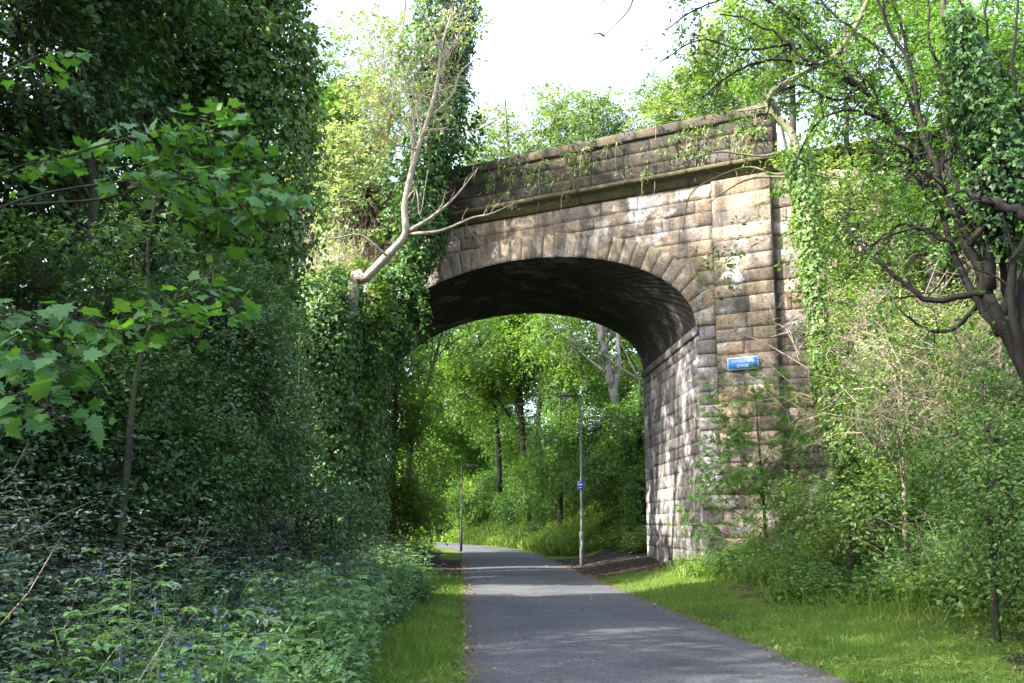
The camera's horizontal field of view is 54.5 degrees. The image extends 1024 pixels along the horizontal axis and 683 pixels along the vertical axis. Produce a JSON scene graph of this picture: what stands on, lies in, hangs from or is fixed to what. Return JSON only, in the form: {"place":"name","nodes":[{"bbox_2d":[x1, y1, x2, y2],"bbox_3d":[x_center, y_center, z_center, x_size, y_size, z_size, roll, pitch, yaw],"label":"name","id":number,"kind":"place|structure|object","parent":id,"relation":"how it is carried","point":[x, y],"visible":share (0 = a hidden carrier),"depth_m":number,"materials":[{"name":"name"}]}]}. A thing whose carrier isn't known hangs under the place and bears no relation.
{"place":"outdoors","nodes":[
{"label":"outdoors","id":0,"kind":"place"},
{"bbox_2d":[0,383,1023,682],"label":"ground","id":1,"kind":"structure","parent":0,"point":[608,563],"depth_m":13.74,"materials":[{"name":"green plant"}]},
{"bbox_2d":[93,563,103,620],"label":"bluebell","id":2,"kind":"object","parent":1,"relation":"on","point":[97,585],"visible":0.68,"depth_m":8.50,"materials":[{"name":"green plant"}]},
{"bbox_2d":[10,0,217,502],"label":"ivy clad tree","id":3,"kind":"object","parent":1,"relation":"on","point":[161,259],"visible":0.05,"depth_m":17.65,"materials":[{"name":"green plant"}]},
{"bbox_2d":[115,646,123,682],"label":"bluebell","id":4,"kind":"object","parent":1,"relation":"on","point":[120,659],"visible":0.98,"depth_m":5.94,"materials":[{"name":"green plant"}]},
{"bbox_2d":[0,0,256,378],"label":"ivy clad tree","id":5,"kind":"object","parent":1,"relation":"on","point":[52,115],"visible":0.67,"depth_m":14.39,"materials":[{"name":"green plant"}]},
{"bbox_2d":[41,147,216,580],"bbox_3d":[-4.420,0.192,11.278,1.879,5.254,1.431,-1,-10,5],"label":"young tree","id":6,"kind":"object","parent":1,"relation":"on","point":[131,415],"visible":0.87,"depth_m":11.46,"materials":[{"name":"green plant"}]},
{"bbox_2d":[0,206,280,571],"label":"dark shrub","id":7,"kind":"object","parent":1,"relation":"on","point":[150,417],"visible":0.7,"depth_m":12.30,"materials":[{"name":"green plant"}]},
{"bbox_2d":[148,584,153,646],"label":"bluebell","id":8,"kind":"object","parent":1,"relation":"on","point":[150,597],"visible":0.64,"depth_m":8.70,"materials":[{"name":"green plant"}]},
{"bbox_2d":[147,603,158,672],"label":"bluebell","id":9,"kind":"object","parent":1,"relation":"on","point":[153,615],"visible":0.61,"depth_m":7.90,"materials":[{"name":"green plant"}]},
{"bbox_2d":[155,664,161,680],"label":"bluebell","id":10,"kind":"object","parent":1,"relation":"on","point":[159,675],"visible":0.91,"depth_m":5.28,"materials":[{"name":"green plant"}]},
{"bbox_2d":[0,39,321,451],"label":"sycamore sapling","id":11,"kind":"object","parent":1,"relation":"on","point":[46,369],"visible":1,"depth_m":5.81,"materials":[{"name":"green plant"}]},
{"bbox_2d":[177,651,184,676],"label":"bluebell","id":12,"kind":"object","parent":1,"relation":"on","point":[183,661],"visible":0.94,"depth_m":5.77,"materials":[{"name":"blue plant"}]},
{"bbox_2d":[186,636,193,670],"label":"bluebell","id":13,"kind":"object","parent":1,"relation":"on","point":[188,651],"visible":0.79,"depth_m":6.63,"materials":[{"name":"green plant"}]},
{"bbox_2d":[193,668,204,682],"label":"bluebell","id":14,"kind":"object","parent":1,"relation":"on","point":[196,678],"visible":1,"depth_m":5.10,"materials":[{"name":"blue plant"}]},
{"bbox_2d":[98,44,322,474],"bbox_3d":[-8.279,-2.982,25.967,6.952,13.800,5.994,1,-10,-3],"label":"bushy tree","id":15,"kind":"object","parent":1,"relation":"on","point":[306,372],"depth_m":26.00,"materials":[{"name":"green plant"}]},
{"bbox_2d":[99,233,335,581],"bbox_3d":[-4.731,0.873,15.731,4.143,5.979,4.422,9,-14,-42],"label":"hawthorn shrub","id":16,"kind":"object","parent":1,"relation":"on","point":[246,406],"visible":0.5,"depth_m":15.31,"materials":[{"name":"green plant"}]},
{"bbox_2d":[0,310,445,682],"bbox_3d":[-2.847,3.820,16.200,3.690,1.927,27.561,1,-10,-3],"label":"undergrowth","id":17,"kind":"object","parent":1,"relation":"on","point":[335,658],"visible":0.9,"depth_m":9.14,"materials":[{"name":"green plant"}]},
{"bbox_2d":[114,0,337,548],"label":"ivy clad tree","id":18,"kind":"object","parent":1,"relation":"on","point":[253,77],"visible":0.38,"depth_m":18.93,"materials":[{"name":"green plant"}]},
{"bbox_2d":[258,637,265,682],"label":"bluebell","id":19,"kind":"object","parent":1,"relation":"on","point":[264,645],"visible":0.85,"depth_m":6.57,"materials":[{"name":"green plant"}]},
{"bbox_2d":[257,332,399,567],"bbox_3d":[-4.351,2.363,20.730,4.109,5.298,3.010,1,-10,-3],"label":"dark shrub","id":20,"kind":"object","parent":1,"relation":"on","point":[334,500],"visible":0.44,"depth_m":20.21,"materials":[{"name":"green plant"}]},
{"bbox_2d":[268,20,407,195],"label":"broadleaf tree","id":21,"kind":"object","parent":1,"relation":"on","point":[333,98],"visible":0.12,"depth_m":49.57,"materials":[{"name":"green plant"}]},
{"bbox_2d":[279,259,399,559],"bbox_3d":[-5.650,2.335,30.386,4.340,10.459,4.556,1,-10,-3],"label":"ivy covered stump","id":22,"kind":"object","parent":1,"relation":"on","point":[331,366],"visible":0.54,"depth_m":29.99,"materials":[{"name":"green plant"}]},
{"bbox_2d":[273,0,494,298],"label":"young leaved tree","id":23,"kind":"object","parent":1,"relation":"on","point":[341,184],"visible":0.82,"depth_m":36.34,"materials":[{"name":"green plant"}]},
{"bbox_2d":[303,0,519,554],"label":"leaning dead tree","id":24,"kind":"object","parent":1,"relation":"on","point":[358,276],"visible":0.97,"depth_m":30.66,"materials":[{"name":"brown wood"}]},
{"bbox_2d":[352,0,486,552],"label":"ivy clad tree","id":25,"kind":"object","parent":1,"relation":"on","point":[436,159],"visible":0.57,"depth_m":34.14,"materials":[{"name":"green plant"}]},
{"bbox_2d":[384,342,458,545],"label":"broadleaf tree","id":26,"kind":"object","parent":1,"relation":"on","point":[412,509],"visible":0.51,"depth_m":48.52,"materials":[{"name":"green plant"}]},
{"bbox_2d":[397,390,506,501],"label":"broadleaf tree","id":27,"kind":"object","parent":1,"relation":"on","point":[446,478],"visible":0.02,"depth_m":108.40,"materials":[{"name":"green plant"}]},
{"bbox_2d":[390,316,514,542],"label":"broadleaf tree","id":28,"kind":"object","parent":1,"relation":"on","point":[442,338],"visible":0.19,"depth_m":57.32,"materials":[{"name":"green plant"}]},
{"bbox_2d":[460,464,474,551],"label":"street lamp","id":29,"kind":"object","parent":1,"relation":"on","point":[461,530],"visible":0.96,"depth_m":59.00,"materials":[{"name":"grey metal"}]},
{"bbox_2d":[397,327,542,520],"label":"broadleaf tree","id":30,"kind":"object","parent":1,"relation":"on","point":[455,444],"visible":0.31,"depth_m":93.66,"materials":[{"name":"green plant"}]},
{"bbox_2d":[421,458,568,541],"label":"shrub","id":31,"kind":"object","parent":1,"relation":"on","point":[482,513],"visible":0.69,"depth_m":82.60,"materials":[{"name":"green plant"}]},
{"bbox_2d":[415,314,592,524],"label":"broadleaf tree","id":32,"kind":"object","parent":1,"relation":"on","point":[494,384],"visible":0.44,"depth_m":71.94,"materials":[{"name":"green plant"}]},
{"bbox_2d":[375,443,646,556],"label":"undergrowth","id":33,"kind":"object","parent":1,"relation":"on","point":[612,535],"visible":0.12,"depth_m":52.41,"materials":[{"name":"green plant"}]},
{"bbox_2d":[0,374,1023,682],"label":"ground ivy","id":34,"kind":"object","parent":1,"relation":"on","point":[60,588],"visible":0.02,"depth_m":10.96,"materials":[{"name":"green plant"}]},
{"bbox_2d":[0,377,1023,682],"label":"dead stems","id":35,"kind":"object","parent":1,"relation":"on","point":[392,561],"visible":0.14,"depth_m":14.94,"materials":[{"name":"brown plant"}]},
{"bbox_2d":[452,76,595,487],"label":"broadleaf tree","id":36,"kind":"object","parent":1,"relation":"on","point":[501,153],"visible":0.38,"depth_m":68.20,"materials":[{"name":"green plant"}]},
{"bbox_2d":[501,356,607,526],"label":"broadleaf tree","id":37,"kind":"object","parent":1,"relation":"on","point":[536,479],"visible":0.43,"depth_m":62.05,"materials":[{"name":"green plant"}]},
{"bbox_2d":[559,394,584,566],"bbox_3d":[2.294,5.333,38.022,0.955,6.661,0.260,1,-10,-3],"label":"street lamp","id":38,"kind":"object","parent":1,"relation":"on","point":[581,485],"visible":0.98,"depth_m":37.93,"materials":[{"name":"metal"}]},
{"bbox_2d":[580,539,583,552],"bbox_3d":[2.640,7.711,37.518,0.110,0.500,0.008,1,-10,-3],"label":"door","id":39,"kind":"structure","parent":38,"relation":"in","point":[582,548],"depth_m":37.51,"materials":[{"name":"metal"}]},
{"bbox_2d":[509,314,642,501],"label":"broadleaf tree","id":40,"kind":"object","parent":1,"relation":"on","point":[603,337],"visible":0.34,"depth_m":56.21,"materials":[{"name":"green plant"}]},
{"bbox_2d":[525,340,645,531],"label":"broadleaf tree","id":41,"kind":"object","parent":1,"relation":"on","point":[632,445],"visible":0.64,"depth_m":50.22,"materials":[{"name":"green plant"}]},
{"bbox_2d":[511,64,681,433],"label":"broadleaf tree","id":42,"kind":"object","parent":1,"relation":"on","point":[599,109],"visible":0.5,"depth_m":64.72,"materials":[{"name":"green plant"}]},
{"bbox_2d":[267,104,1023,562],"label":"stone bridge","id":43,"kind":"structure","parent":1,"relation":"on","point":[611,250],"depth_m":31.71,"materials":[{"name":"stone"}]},
{"bbox_2d":[474,156,512,210],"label":"wall plant","id":44,"kind":"object","parent":43,"relation":"attached to","point":[498,166],"depth_m":34.49,"materials":[{"name":"green plant"}]},
{"bbox_2d":[491,149,550,214],"bbox_3d":[0.279,-5.441,33.908,2.278,2.525,0.572,-6,-12,29],"label":"wall plant","id":45,"kind":"object","parent":43,"relation":"attached to","point":[526,178],"depth_m":33.83,"materials":[{"name":"green plant"}]},
{"bbox_2d":[543,134,594,219],"bbox_3d":[1.931,-5.435,33.052,1.856,2.888,0.627,-7,-13,35],"label":"wall plant","id":46,"kind":"object","parent":43,"relation":"attached to","point":[574,174],"depth_m":32.98,"materials":[{"name":"green plant"}]},
{"bbox_2d":[578,128,625,172],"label":"wall plant","id":47,"kind":"object","parent":43,"relation":"attached to","point":[602,152],"depth_m":32.52,"materials":[{"name":"green plant"}]},
{"bbox_2d":[612,147,654,200],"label":"wall plant","id":48,"kind":"object","parent":43,"relation":"attached to","point":[648,172],"depth_m":31.60,"materials":[{"name":"green plant"}]},
{"bbox_2d":[649,120,714,178],"bbox_3d":[5.344,-5.979,31.071,2.226,2.250,0.560,-7,-12,32],"label":"wall plant","id":49,"kind":"object","parent":43,"relation":"attached to","point":[686,150],"depth_m":31.00,"materials":[{"name":"green plant"}]},
{"bbox_2d":[716,103,766,177],"bbox_3d":[7.000,-6.032,30.154,1.649,2.297,0.700,-7,-13,34],"label":"wall plant","id":50,"kind":"object","parent":43,"relation":"attached to","point":[747,131],"depth_m":30.04,"materials":[{"name":"green plant"}]},
{"bbox_2d":[727,356,758,370],"bbox_3d":[6.748,0.635,29.072,0.930,0.370,0.033,-6,-12,30],"label":"street name sign","id":51,"kind":"object","parent":43,"relation":"attached to","point":[736,363],"visible":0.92,"depth_m":29.07,"materials":[{"name":"blue metal"}]},
{"bbox_2d":[356,538,1023,682],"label":"grass","id":52,"kind":"structure","parent":1,"relation":"on","point":[397,648],"depth_m":14.09,"materials":[{"name":"green plant"}]},
{"bbox_2d":[399,551,1022,682],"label":"fallen leaves","id":53,"kind":"object","parent":1,"relation":"on","point":[467,645],"visible":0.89,"depth_m":18.32,"materials":[{"name":"brown plant"}]},
{"bbox_2d":[634,0,813,129],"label":"broadleaf tree","id":54,"kind":"object","parent":1,"relation":"on","point":[668,110],"visible":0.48,"depth_m":52.14,"materials":[{"name":"green plant"}]},
{"bbox_2d":[667,357,856,550],"bbox_3d":[6.696,3.035,26.059,3.840,5.230,4.981,8,-13,-36],"label":"elder shrub","id":55,"kind":"object","parent":1,"relation":"on","point":[740,479],"visible":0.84,"depth_m":26.14,"materials":[{"name":"green plant"}]},
{"bbox_2d":[655,0,908,563],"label":"ivy clad limb","id":56,"kind":"object","parent":1,"relation":"on","point":[812,265],"visible":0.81,"depth_m":21.59,"materials":[{"name":"green plant"}]},
{"bbox_2d":[636,0,1023,390],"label":"leaning bare tree","id":57,"kind":"object","parent":1,"relation":"on","point":[1005,323],"visible":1,"depth_m":11.84,"materials":[{"name":"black plant"}]},
{"bbox_2d":[590,0,633,36],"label":"overhanging branch","id":58,"kind":"object","parent":57,"relation":"attached to","point":[601,34],"visible":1,"depth_m":13.79,"materials":[{"name":"black plant"}]},
{"bbox_2d":[653,248,1023,479],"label":"bramble thicket","id":59,"kind":"object","parent":1,"relation":"on","point":[919,367],"visible":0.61,"depth_m":17.77,"materials":[{"name":"green plant"}]},
{"bbox_2d":[672,393,1023,628],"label":"undergrowth","id":60,"kind":"object","parent":1,"relation":"on","point":[781,585],"visible":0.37,"depth_m":18.91,"materials":[{"name":"green plant"}]},
{"bbox_2d":[730,441,969,577],"bbox_3d":[6.464,3.319,19.364,3.646,2.966,5.218,1,-10,-3],"label":"shrub","id":61,"kind":"object","parent":1,"relation":"on","point":[847,506],"visible":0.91,"depth_m":18.89,"materials":[{"name":"green plant"}]},
{"bbox_2d":[759,19,948,500],"bbox_3d":[8.889,-2.319,25.900,4.253,13.544,4.186,1,-10,-3],"label":"bank tree","id":62,"kind":"object","parent":1,"relation":"on","point":[848,256],"visible":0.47,"depth_m":25.71,"materials":[{"name":"green plant"}]},
{"bbox_2d":[713,0,1023,150],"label":"tree","id":63,"kind":"object","parent":1,"relation":"on","point":[832,48],"visible":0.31,"depth_m":42.75,"materials":[{"name":"green plant"}]},
{"bbox_2d":[799,256,1023,565],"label":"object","id":64,"kind":"object","parent":1,"relation":"on","point":[870,395],"visible":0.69,"depth_m":18.36,"materials":[{"name":"green plant"}]},
{"bbox_2d":[830,0,1023,430],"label":"tree","id":65,"kind":"object","parent":1,"relation":"on","point":[1002,52],"visible":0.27,"depth_m":25.85,"materials":[{"name":"green plant"}]},
{"bbox_2d":[864,345,1023,649],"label":"tree","id":66,"kind":"object","parent":1,"relation":"on","point":[984,462],"visible":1,"depth_m":12.08,"materials":[{"name":"green plant"}]},
{"bbox_2d":[894,0,1023,174],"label":"tree","id":67,"kind":"object","parent":1,"relation":"on","point":[989,2],"depth_m":33.40,"materials":[{"name":"green plant"}]},
{"bbox_2d":[0,0,1023,457],"label":"sky","id":68,"kind":"structure","parent":0,"point":[550,40],"materials":[{"name":"white"}]},
{"bbox_2d":[432,542,852,682],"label":"path","id":69,"kind":"structure","parent":0,"point":[660,644],"depth_m":13.99,"materials":[{"name":"grey asphalt"}]}
]}

